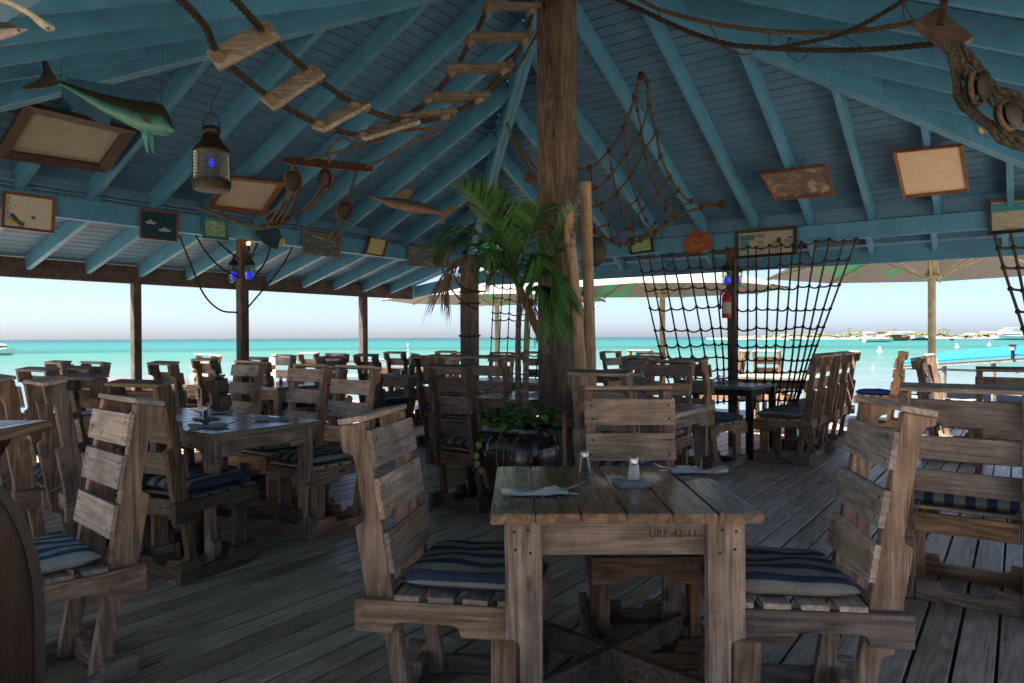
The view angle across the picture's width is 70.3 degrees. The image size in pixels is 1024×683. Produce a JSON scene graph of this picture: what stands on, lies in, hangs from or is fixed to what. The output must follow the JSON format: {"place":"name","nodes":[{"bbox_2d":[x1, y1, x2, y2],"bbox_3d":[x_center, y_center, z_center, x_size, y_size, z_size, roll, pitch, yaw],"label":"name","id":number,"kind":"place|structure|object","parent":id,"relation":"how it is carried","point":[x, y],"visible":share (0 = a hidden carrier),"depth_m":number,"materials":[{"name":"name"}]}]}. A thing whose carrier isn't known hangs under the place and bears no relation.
{"place":"outdoors","nodes":[
{"label":"outdoors","id":0,"kind":"place"},
{"bbox_2d":[0,336,1023,417],"bbox_3d":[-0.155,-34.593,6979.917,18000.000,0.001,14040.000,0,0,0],"label":"sea","id":1,"kind":"structure","parent":0,"point":[116,354],"depth_m":153.42,"materials":[{"name":"liquid"}]},
{"bbox_2d":[892,345,1023,401],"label":"dock shelter","id":2,"kind":"object","parent":1,"relation":"in","point":[992,352],"visible":0.5,"depth_m":25.46,"materials":[{"name":"blue wood"}]},
{"bbox_2d":[0,249,1023,339],"label":"sky","id":3,"kind":"structure","parent":0,"point":[30,308],"materials":[{"name":"white"}]},
{"bbox_2d":[37,400,1023,682],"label":"deck floor","id":4,"kind":"structure","parent":0,"point":[279,608],"depth_m":3.55,"materials":[{"name":"grey wood"}]},
{"bbox_2d":[0,485,45,682],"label":"arched cabinet","id":5,"kind":"object","parent":4,"relation":"on","point":[22,634],"visible":1,"depth_m":1.50,"materials":[{"name":"black wood"}]},
{"bbox_2d":[0,420,50,455],"bbox_3d":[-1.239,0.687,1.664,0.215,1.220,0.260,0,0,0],"label":"table","id":6,"kind":"object","parent":4,"relation":"on","point":[10,430],"visible":1,"depth_m":1.70,"materials":[{"name":"brown wood"}]},
{"bbox_2d":[15,366,93,487],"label":"pallet chair","id":7,"kind":"object","parent":4,"relation":"on","point":[22,374],"visible":0.12,"depth_m":6.14,"materials":[{"name":"brown wood"}]},
{"bbox_2d":[0,374,109,542],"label":"pallet chair","id":8,"kind":"object","parent":4,"relation":"on","point":[21,478],"visible":0.43,"depth_m":4.18,"materials":[{"name":"brown wood"}]},
{"bbox_2d":[33,393,164,682],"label":"pallet chair","id":9,"kind":"object","parent":4,"relation":"on","point":[116,576],"visible":0.92,"depth_m":2.78,"materials":[{"name":"brown wood"}]},
{"bbox_2d":[23,376,180,563],"bbox_3d":[-2.343,0.741,4.161,0.482,1.093,0.680,0,0,44],"label":"pallet chair","id":10,"kind":"object","parent":4,"relation":"on","point":[61,468],"visible":0.4,"depth_m":4.06,"materials":[{"name":"brown wood"}]},
{"bbox_2d":[64,366,166,451],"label":"pallet chair","id":11,"kind":"object","parent":4,"relation":"on","point":[80,384],"visible":0.06,"depth_m":5.99,"materials":[{"name":"brown wood"}]},
{"bbox_2d":[55,372,195,556],"bbox_3d":[-2.336,0.734,4.445,0.472,1.103,0.667,0,0,31],"label":"pallet chair","id":12,"kind":"object","parent":4,"relation":"on","point":[88,398],"visible":0.1,"depth_m":4.31,"materials":[{"name":"brown wood"}]},
{"bbox_2d":[104,379,258,586],"bbox_3d":[-1.861,0.744,4.114,0.482,1.083,0.664,0,0,25],"label":"pallet chair","id":13,"kind":"object","parent":4,"relation":"on","point":[185,489],"visible":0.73,"depth_m":3.96,"materials":[{"name":"brown wood"}]},
{"bbox_2d":[54,407,321,562],"bbox_3d":[-2.281,0.901,4.992,1.998,0.766,0.800,0,0,35],"label":"pallet table","id":14,"kind":"object","parent":4,"relation":"on","point":[214,445],"visible":0.42,"depth_m":4.57,"materials":[{"name":"brown wood"}]},
{"bbox_2d":[147,361,233,468],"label":"pallet chair","id":15,"kind":"object","parent":4,"relation":"on","point":[174,374],"visible":0.12,"depth_m":6.48,"materials":[{"name":"brown wood"}]},
{"bbox_2d":[142,379,249,450],"bbox_3d":[-3.959,0.886,9.104,1.498,0.766,0.800,0,0,35],"label":"pallet table","id":16,"kind":"object","parent":4,"relation":"on","point":[190,386],"visible":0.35,"depth_m":8.54,"materials":[{"name":"brown wood"}]},
{"bbox_2d":[183,360,267,473],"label":"pallet chair","id":17,"kind":"object","parent":4,"relation":"on","point":[239,368],"visible":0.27,"depth_m":6.76,"materials":[{"name":"brown wood"}]},
{"bbox_2d":[191,358,263,414],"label":"pallet chair","id":18,"kind":"object","parent":4,"relation":"on","point":[213,366],"visible":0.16,"depth_m":8.40,"materials":[{"name":"brown wood"}]},
{"bbox_2d":[203,374,265,491],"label":"pallet chair","id":19,"kind":"object","parent":4,"relation":"on","point":[216,385],"visible":0.32,"depth_m":6.17,"materials":[{"name":"brown wood"}]},
{"bbox_2d":[249,357,307,415],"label":"pallet chair","id":20,"kind":"object","parent":4,"relation":"on","point":[268,407],"visible":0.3,"depth_m":8.62,"materials":[{"name":"brown wood"}]},
{"bbox_2d":[261,354,296,402],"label":"pallet chair","id":21,"kind":"object","parent":4,"relation":"on","point":[288,360],"visible":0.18,"depth_m":9.50,"materials":[{"name":"brown wood"}]},
{"bbox_2d":[228,364,333,507],"bbox_3d":[-1.794,0.730,5.715,0.482,1.093,0.665,0,0,36],"label":"pallet chair","id":22,"kind":"object","parent":4,"relation":"on","point":[257,458],"visible":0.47,"depth_m":5.76,"materials":[{"name":"brown wood"}]},
{"bbox_2d":[249,381,330,445],"bbox_3d":[-2.708,0.884,8.516,0.948,0.766,0.800,0,0,35],"label":"pallet table","id":23,"kind":"object","parent":4,"relation":"on","point":[276,392],"visible":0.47,"depth_m":8.14,"materials":[{"name":"brown wood"}]},
{"bbox_2d":[267,365,381,538],"bbox_3d":[-1.294,0.726,5.116,0.472,1.103,0.667,0,0,35],"label":"pallet chair","id":24,"kind":"object","parent":4,"relation":"on","point":[333,462],"visible":0.74,"depth_m":5.00,"materials":[{"name":"brown wood"}]},
{"bbox_2d":[302,355,347,429],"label":"pallet chair","id":25,"kind":"object","parent":4,"relation":"on","point":[321,360],"visible":0.13,"depth_m":9.03,"materials":[{"name":"brown wood"}]},
{"bbox_2d":[353,354,413,417],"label":"pallet chair","id":26,"kind":"object","parent":4,"relation":"on","point":[381,399],"visible":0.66,"depth_m":9.30,"materials":[{"name":"brown wood"}]},
{"bbox_2d":[375,353,419,427],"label":"pallet chair","id":27,"kind":"object","parent":4,"relation":"on","point":[411,370],"visible":0.36,"depth_m":10.41,"materials":[{"name":"brown wood"}]},
{"bbox_2d":[383,351,429,424],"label":"pallet chair","id":28,"kind":"object","parent":4,"relation":"on","point":[403,360],"visible":0.18,"depth_m":10.88,"materials":[{"name":"brown wood"}]},
{"bbox_2d":[376,373,445,419],"bbox_3d":[-1.612,0.867,10.663,0.998,0.766,0.800,0,0,35],"label":"pallet table","id":29,"kind":"object","parent":4,"relation":"on","point":[406,382],"visible":0.39,"depth_m":10.25,"materials":[{"name":"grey wood"}]},
{"bbox_2d":[412,355,451,445],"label":"pallet chair","id":30,"kind":"object","parent":4,"relation":"on","point":[422,412],"visible":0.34,"depth_m":8.77,"materials":[{"name":"brown wood"}]},
{"bbox_2d":[337,404,550,682],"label":"pallet chair","id":31,"kind":"object","parent":4,"relation":"on","point":[426,587],"visible":0.84,"depth_m":2.43,"materials":[{"name":"brown wood"}]},
{"bbox_2d":[423,364,491,514],"bbox_3d":[-0.321,0.719,5.627,0.472,1.103,0.667,0,0,33],"label":"pallet chair","id":32,"kind":"object","parent":4,"relation":"on","point":[459,448],"visible":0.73,"depth_m":5.49,"materials":[{"name":"brown wood"}]},
{"bbox_2d":[425,354,537,449],"bbox_3d":[-0.318,0.698,7.740,1.082,1.123,0.670,0,0,35],"label":"pallet bench","id":33,"kind":"object","parent":4,"relation":"on","point":[502,369],"visible":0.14,"depth_m":7.47,"materials":[{"name":"brown wood"}]},
{"bbox_2d":[382,268,605,376],"bbox_3d":[-0.307,-0.204,14.999,4.342,2.850,4.342,0,0,-32],"label":"parasol","id":34,"kind":"object","parent":4,"relation":"on","point":[454,300],"visible":0.27,"depth_m":14.96,"materials":[{"name":"fabric"}]},
{"bbox_2d":[460,377,537,396],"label":"pallet table","id":35,"kind":"object","parent":4,"relation":"on","point":[533,384],"visible":0.08,"depth_m":9.06,"materials":[{"name":"brown wood"}]},
{"bbox_2d":[464,391,537,480],"bbox_3d":[0.095,0.880,6.753,0.718,0.766,0.840,0,0,35],"label":"pallet table","id":36,"kind":"object","parent":4,"relation":"on","point":[486,401],"visible":0.07,"depth_m":6.54,"materials":[{"name":"brown wood"}]},
{"bbox_2d":[0,0,1023,465],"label":"pavilion","id":37,"kind":"structure","parent":4,"relation":"on","point":[732,126],"depth_m":6.78,"materials":[{"name":"paint"}]},
{"bbox_2d":[0,0,54,30],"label":"mounted eel","id":38,"kind":"object","parent":37,"relation":"attached to","point":[41,22],"visible":1,"depth_m":2.35,"materials":[{"name":"beige"}]},
{"bbox_2d":[0,190,55,233],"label":"framed picture","id":39,"kind":"object","parent":37,"relation":"attached to","point":[27,212],"visible":1,"depth_m":6.00,"materials":[{"name":"paper"}]},
{"bbox_2d":[0,103,136,172],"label":"framed picture","id":40,"kind":"object","parent":37,"relation":"attached to","point":[36,133],"visible":0.94,"depth_m":5.58,"materials":[{"name":"brown wood"}]},
{"bbox_2d":[20,43,174,152],"bbox_3d":[-2.542,-1.601,4.493,0.849,0.860,0.159,0,0,-17],"label":"mounted dolphinfish","id":41,"kind":"object","parent":37,"relation":"hanging from","point":[143,111],"visible":0.96,"depth_m":4.48,"materials":[{"name":"green"}]},
{"bbox_2d":[139,208,178,241],"bbox_3d":[-3.350,-1.104,6.910,0.029,0.286,0.383,0,0,35],"label":"framed picture","id":42,"kind":"object","parent":37,"relation":"attached to","point":[158,225],"visible":1,"depth_m":6.91,"materials":[{"name":"paper"}]},
{"bbox_2d":[192,70,230,193],"bbox_3d":[-2.066,-1.639,5.180,0.247,1.212,0.625,0,0,0],"label":"ship lantern","id":43,"kind":"object","parent":37,"relation":"hanging from","point":[210,144],"visible":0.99,"depth_m":4.94,"materials":[{"name":"grey metal"}]},
{"bbox_2d":[201,216,228,240],"bbox_3d":[-3.016,-1.145,7.387,0.030,0.222,0.298,0,0,35],"label":"framed picture","id":44,"kind":"object","parent":37,"relation":"attached to","point":[214,228],"visible":0.95,"depth_m":7.39,"materials":[{"name":"paper"}]},
{"bbox_2d":[207,175,283,214],"bbox_3d":[-2.629,-1.448,7.198,0.553,0.285,0.682,0,0,42],"label":"framed picture","id":45,"kind":"object","parent":37,"relation":"attached to","point":[252,195],"visible":0.77,"depth_m":7.20,"materials":[{"name":"paper"}]},
{"bbox_2d":[256,225,284,248],"bbox_3d":[-2.625,-1.146,7.905,0.022,0.272,0.370,0,0,35],"label":"fish plaque","id":46,"kind":"object","parent":37,"relation":"attached to","point":[266,237],"visible":0.81,"depth_m":7.90,"materials":[{"name":"blue"}]},
{"bbox_2d":[302,230,341,257],"bbox_3d":[-2.222,-1.136,8.521,0.030,0.273,0.581,0,0,35],"label":"framed picture","id":47,"kind":"object","parent":37,"relation":"attached to","point":[315,245],"visible":0.99,"depth_m":8.51,"materials":[{"name":"paper"}]},
{"bbox_2d":[175,0,541,140],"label":"rope ladder","id":48,"kind":"object","parent":37,"relation":"attached to","point":[232,51],"visible":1,"depth_m":4.66,"materials":[{"name":"brown wood"}]},
{"bbox_2d":[282,127,445,171],"bbox_3d":[-1.068,-1.444,5.527,1.410,0.213,0.399,0,0,24],"label":"wooden yoke","id":49,"kind":"object","parent":48,"relation":"hanging from","point":[314,162],"visible":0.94,"depth_m":5.59,"materials":[{"name":"brown wood"}]},
{"bbox_2d":[283,169,302,192],"bbox_3d":[-1.710,-1.252,5.673,0.145,0.192,0.100,0,8,-20],"label":"pulley block","id":50,"kind":"object","parent":49,"relation":"hanging from","point":[292,181],"depth_m":5.64,"materials":[{"name":"brown wood"}]},
{"bbox_2d":[269,164,299,221],"bbox_3d":[-1.826,-1.183,5.853,0.097,0.385,0.532,0,0,-36],"label":"tackle rope","id":51,"kind":"object","parent":50,"relation":"attached to","point":[286,204],"visible":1,"depth_m":5.81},
{"bbox_2d":[318,168,333,190],"bbox_3d":[-1.460,-1.277,5.713,0.145,0.192,0.100,13,13,19],"label":"pulley block","id":52,"kind":"object","parent":49,"relation":"hanging from","point":[325,178],"depth_m":5.68,"materials":[{"name":"brown wood"}]},
{"bbox_2d":[199,168,328,229],"bbox_3d":[-2.121,-1.177,6.242,1.751,0.415,0.171,0,0,36],"label":"tackle rope","id":53,"kind":"object","parent":52,"relation":"attached to","point":[292,215],"visible":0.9,"depth_m":6.26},
{"bbox_2d":[364,236,388,256],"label":"framed picture","id":54,"kind":"object","parent":37,"relation":"attached to","point":[374,247],"visible":1,"depth_m":9.22,"materials":[{"name":"paper"}]},
{"bbox_2d":[363,189,462,224],"bbox_3d":[-1.010,-1.396,7.507,1.046,0.348,0.051,0,0,-18],"label":"mounted swordfish","id":55,"kind":"object","parent":37,"relation":"hanging from","point":[400,201],"visible":1,"depth_m":7.48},
{"bbox_2d":[407,245,449,266],"bbox_3d":[-1.144,-1.160,10.060,0.030,0.294,0.861,0,0,35],"label":"framed picture","id":56,"kind":"object","parent":37,"relation":"attached to","point":[413,259],"visible":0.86,"depth_m":9.94,"materials":[{"name":"brown wood"}]},
{"bbox_2d":[489,273,537,377],"bbox_3d":[0.064,-0.240,10.322,0.984,1.563,0.032,0,0,35],"label":"cargo net","id":57,"kind":"object","parent":37,"relation":"hanging from","point":[500,312],"visible":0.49,"depth_m":10.43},
{"bbox_2d":[593,237,606,266],"bbox_3d":[0.752,-0.815,6.596,0.220,0.275,0.132,0,0,0],"label":"buoy","id":58,"kind":"object","parent":37,"relation":"hanging from","point":[599,251],"visible":0.66,"depth_m":6.55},
{"bbox_2d":[628,235,653,254],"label":"framed picture","id":59,"kind":"object","parent":37,"relation":"attached to","point":[645,246],"visible":0.73,"depth_m":9.19,"materials":[{"name":"paper"}]},
{"bbox_2d":[577,71,726,247],"bbox_3d":[1.238,-1.667,7.342,1.246,1.390,1.703,0,0,42],"label":"hanging net","id":60,"kind":"object","parent":37,"relation":"hanging from","point":[642,76],"visible":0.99,"depth_m":7.43,"materials":[{"name":"fabric"}]},
{"bbox_2d":[637,247,730,403],"bbox_3d":[2.084,-0.170,8.908,1.194,1.893,0.037,0,0,35],"label":"cargo net","id":61,"kind":"object","parent":37,"relation":"hanging from","point":[696,307],"visible":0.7,"depth_m":8.82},
{"bbox_2d":[683,230,712,254],"bbox_3d":[2.239,-1.195,8.759,0.368,0.287,0.026,0,0,35],"label":"fish sign","id":62,"kind":"object","parent":37,"relation":"hanging from","point":[698,241],"visible":1,"depth_m":8.75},
{"bbox_2d":[735,226,796,258],"bbox_3d":[2.899,-1.129,8.317,0.689,0.330,0.030,0,0,35],"label":"framed picture","id":63,"kind":"object","parent":37,"relation":"attached to","point":[775,236],"visible":1,"depth_m":8.32,"materials":[{"name":"paper"}]},
{"bbox_2d":[614,0,935,52],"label":"slung rope","id":64,"kind":"object","parent":37,"relation":"hanging from","point":[927,44],"visible":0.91,"depth_m":4.78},
{"bbox_2d":[637,0,918,34],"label":"slung rope","id":65,"kind":"object","parent":37,"relation":"hanging from","point":[785,31],"visible":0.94,"depth_m":4.73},
{"bbox_2d":[736,237,857,408],"bbox_3d":[3.163,-0.170,8.152,1.321,1.930,0.037,0,0,35],"label":"cargo net","id":66,"kind":"object","parent":37,"relation":"hanging from","point":[799,346],"visible":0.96,"depth_m":8.19,"materials":[{"name":"fabric"}]},
{"bbox_2d":[761,164,834,200],"bbox_3d":[2.922,-1.612,7.426,0.621,0.237,0.457,0,0,36],"label":"framed picture","id":67,"kind":"object","parent":37,"relation":"attached to","point":[802,182],"visible":1,"depth_m":7.42,"materials":[{"name":"paper"}]},
{"bbox_2d":[775,0,908,49],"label":"slung rope","id":68,"kind":"object","parent":37,"relation":"hanging from","point":[855,27],"visible":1,"depth_m":4.35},
{"bbox_2d":[893,143,969,198],"bbox_3d":[3.920,-1.587,6.787,0.561,0.344,0.680,0,0,35],"label":"framed picture","id":69,"kind":"object","parent":37,"relation":"attached to","point":[931,171],"visible":0.98,"depth_m":6.79,"materials":[{"name":"beige wood"}]},
{"bbox_2d":[913,0,973,52],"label":"rigging board","id":70,"kind":"object","parent":37,"relation":"hanging from","point":[936,27],"visible":0.92,"depth_m":3.67,"materials":[{"name":"brown wood"}]},
{"bbox_2d":[942,39,1023,152],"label":"rope bundle","id":71,"kind":"object","parent":70,"relation":"hanging from","point":[960,56],"visible":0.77,"depth_m":3.56,"materials":[{"name":"fabric"}]},
{"bbox_2d":[963,68,989,106],"bbox_3d":[2.234,-1.219,3.494,0.140,0.184,0.096,-39,27,-24],"label":"pulley block","id":72,"kind":"object","parent":71,"relation":"attached to","point":[973,88],"depth_m":3.46,"materials":[{"name":"brown wood"}]},
{"bbox_2d":[993,99,1021,130],"bbox_3d":[2.328,-1.062,3.414,0.172,0.130,0.090,33,-11,-25],"label":"pulley block","id":73,"kind":"object","parent":71,"relation":"attached to","point":[1007,115],"depth_m":3.38,"materials":[{"name":"brown wood"}]},
{"bbox_2d":[987,196,1023,234],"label":"framed picture","id":74,"kind":"object","parent":37,"relation":"attached to","point":[1003,217],"visible":0.97,"depth_m":7.02,"materials":[{"name":"paper"}]},
{"bbox_2d":[993,233,1023,334],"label":"cargo net","id":75,"kind":"object","parent":37,"relation":"hanging from","point":[1018,268],"visible":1,"depth_m":6.98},
{"bbox_2d":[480,421,561,525],"bbox_3d":[0.069,0.930,5.105,0.452,0.684,0.452,0,0,35],"label":"planter","id":76,"kind":"object","parent":4,"relation":"on","point":[539,449],"visible":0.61,"depth_m":4.95,"materials":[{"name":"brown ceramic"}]},
{"bbox_2d":[417,171,587,415],"bbox_3d":[-0.072,-0.317,5.035,1.211,1.676,0.932,0,0,0],"label":"potted palm","id":77,"kind":"object","parent":76,"relation":"in","point":[538,265],"visible":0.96,"depth_m":4.91,"materials":[{"name":"green plant"}]},
{"bbox_2d":[477,399,563,441],"bbox_3d":[0.058,0.534,5.101,0.606,0.286,0.580,0,0,0],"label":"trailing plant","id":78,"kind":"object","parent":76,"relation":"in","point":[512,417],"visible":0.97,"depth_m":5.00,"materials":[{"name":"green plant"}]},
{"bbox_2d":[563,210,587,437],"bbox_3d":[0.472,0.190,4.960,0.086,2.170,0.086,-5,1,-7],"label":"bamboo pole","id":79,"kind":"object","parent":4,"relation":"on","point":[579,351],"visible":0.48,"depth_m":4.92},
{"bbox_2d":[580,182,597,432],"bbox_3d":[0.598,0.028,5.573,0.092,2.480,0.092,-3,2,-40],"label":"bamboo pole","id":80,"kind":"object","parent":4,"relation":"on","point":[587,257],"visible":0.64,"depth_m":5.53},
{"bbox_2d":[599,350,622,385],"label":"pallet chair","id":81,"kind":"object","parent":4,"relation":"on","point":[610,361],"visible":0.13,"depth_m":10.48,"materials":[{"name":"brown wood"}]},
{"bbox_2d":[567,369,662,555],"bbox_3d":[0.684,0.720,4.591,0.472,1.103,0.667,0,0,34],"label":"pallet chair","id":82,"kind":"object","parent":4,"relation":"on","point":[578,392],"visible":0.27,"depth_m":4.44,"materials":[{"name":"brown wood"}]},
{"bbox_2d":[490,466,763,682],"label":"pallet table","id":83,"kind":"object","parent":4,"relation":"on","point":[707,516],"visible":0.97,"depth_m":2.29,"materials":[{"name":"brown wood"}]},
{"bbox_2d":[500,481,584,495],"bbox_3d":[0.105,0.498,2.462,0.290,0.041,0.063,0,0,-2],"label":"napkin roll","id":84,"kind":"object","parent":83,"relation":"on","point":[550,490],"visible":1,"depth_m":2.44,"materials":[{"name":"fabric"}]},
{"bbox_2d":[654,463,728,473],"bbox_3d":[0.700,0.493,2.842,0.291,0.041,0.064,0,0,2],"label":"napkin roll","id":85,"kind":"object","parent":83,"relation":"on","point":[680,469],"visible":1,"depth_m":2.83,"materials":[{"name":"fabric"}]},
{"bbox_2d":[545,403,714,468],"bbox_3d":[0.921,0.883,5.606,0.998,0.766,0.920,0,0,35],"label":"pallet table","id":86,"kind":"object","parent":4,"relation":"on","point":[686,414],"visible":0.38,"depth_m":5.50,"materials":[{"name":"brown wood"}]},
{"bbox_2d":[613,356,654,432],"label":"pallet chair","id":87,"kind":"object","parent":4,"relation":"on","point":[629,363],"visible":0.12,"depth_m":7.58,"materials":[{"name":"brown wood"}]},
{"bbox_2d":[578,385,704,668],"bbox_3d":[0.548,0.743,3.166,0.482,1.073,0.662,0,0,0],"label":"pallet chair","id":88,"kind":"object","parent":4,"relation":"on","point":[601,609],"visible":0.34,"depth_m":3.29,"materials":[{"name":"brown wood"}]},
{"bbox_2d":[623,360,695,464],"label":"pallet chair","id":89,"kind":"object","parent":4,"relation":"on","point":[685,442],"visible":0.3,"depth_m":6.35,"materials":[{"name":"brown wood"}]},
{"bbox_2d":[579,272,790,382],"bbox_3d":[2.691,-0.232,12.999,3.973,2.900,3.973,0,0,1],"label":"parasol","id":90,"kind":"object","parent":4,"relation":"on","point":[619,287],"visible":0.32,"depth_m":12.97,"materials":[{"name":"fabric"}]},
{"bbox_2d":[669,357,747,468],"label":"pallet chair","id":91,"kind":"object","parent":4,"relation":"on","point":[732,423],"visible":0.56,"depth_m":7.16,"materials":[{"name":"brown wood"}]},
{"bbox_2d":[672,381,776,459],"bbox_3d":[2.392,0.862,8.317,0.998,0.766,0.940,0,0,35],"label":"pallet table","id":92,"kind":"object","parent":4,"relation":"on","point":[749,391],"visible":0.49,"depth_m":7.82,"materials":[{"name":"brown wood"}]},
{"bbox_2d":[752,350,793,412],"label":"pallet chair","id":93,"kind":"object","parent":4,"relation":"on","point":[760,396],"visible":0.21,"depth_m":10.68,"materials":[{"name":"brown wood"}]},
{"bbox_2d":[738,373,828,437],"bbox_3d":[3.612,0.848,9.849,1.098,0.766,0.900,0,0,35],"label":"pallet table","id":94,"kind":"object","parent":4,"relation":"on","point":[751,377],"visible":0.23,"depth_m":9.63,"materials":[{"name":"grey wood"}]},
{"bbox_2d":[753,352,841,465],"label":"chair","id":95,"kind":"object","parent":4,"relation":"on","point":[812,413],"visible":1,"depth_m":7.57,"materials":[{"name":"brown wood"}]},
{"bbox_2d":[698,395,937,682],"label":"pallet chair","id":96,"kind":"object","parent":4,"relation":"on","point":[877,619],"visible":0.83,"depth_m":2.31,"materials":[{"name":"brown wood"}]},
{"bbox_2d":[783,350,860,450],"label":"chair","id":97,"kind":"object","parent":4,"relation":"on","point":[843,406],"visible":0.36,"depth_m":8.65,"materials":[{"name":"brown wood"}]},
{"bbox_2d":[853,351,908,428],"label":"pallet chair","id":98,"kind":"object","parent":4,"relation":"on","point":[891,394],"visible":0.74,"depth_m":10.24,"materials":[{"name":"brown wood"}]},
{"bbox_2d":[767,255,1023,426],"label":"parasol","id":99,"kind":"object","parent":4,"relation":"on","point":[932,273],"visible":0.3,"depth_m":11.86,"materials":[{"name":"fabric"}]},
{"bbox_2d":[910,356,974,462],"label":"pallet chair","id":100,"kind":"object","parent":4,"relation":"on","point":[919,365],"visible":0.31,"depth_m":7.71,"materials":[{"name":"brown wood"}]},
{"bbox_2d":[922,353,983,437],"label":"pallet chair","id":101,"kind":"object","parent":4,"relation":"on","point":[933,366],"visible":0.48,"depth_m":8.69,"materials":[{"name":"brown wood"}]},
{"bbox_2d":[898,382,1023,617],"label":"pallet chair","id":102,"kind":"object","parent":4,"relation":"on","point":[934,493],"visible":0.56,"depth_m":3.45,"materials":[{"name":"brown wood"}]},
{"bbox_2d":[970,366,1023,473],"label":"pallet chair","id":103,"kind":"object","parent":4,"relation":"on","point":[995,434],"visible":0.29,"depth_m":5.33,"materials":[{"name":"brown wood"}]},
{"bbox_2d":[707,332,1023,339],"bbox_3d":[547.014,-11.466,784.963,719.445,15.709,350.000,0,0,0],"label":"shore","id":104,"kind":"structure","parent":0,"point":[867,337],"depth_m":703.04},
{"bbox_2d":[714,331,1022,337],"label":"shrubs","id":105,"kind":"object","parent":104,"relation":"on","point":[857,334],"visible":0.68,"depth_m":724.14,"materials":[{"name":"green plant"}]},
{"bbox_2d":[903,550,1005,682],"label":"seabed under deck","id":106,"kind":"object","parent":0,"point":[999,624],"depth_m":6.97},
{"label":"beach","id":107,"kind":"structure","parent":0,"visible":0},
{"bbox_2d":[353,400,1011,682],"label":"deck joists","id":108,"kind":"object","parent":107,"relation":"on","point":[996,662],"visible":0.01,"depth_m":3.23,"materials":[{"name":"brown wood"}]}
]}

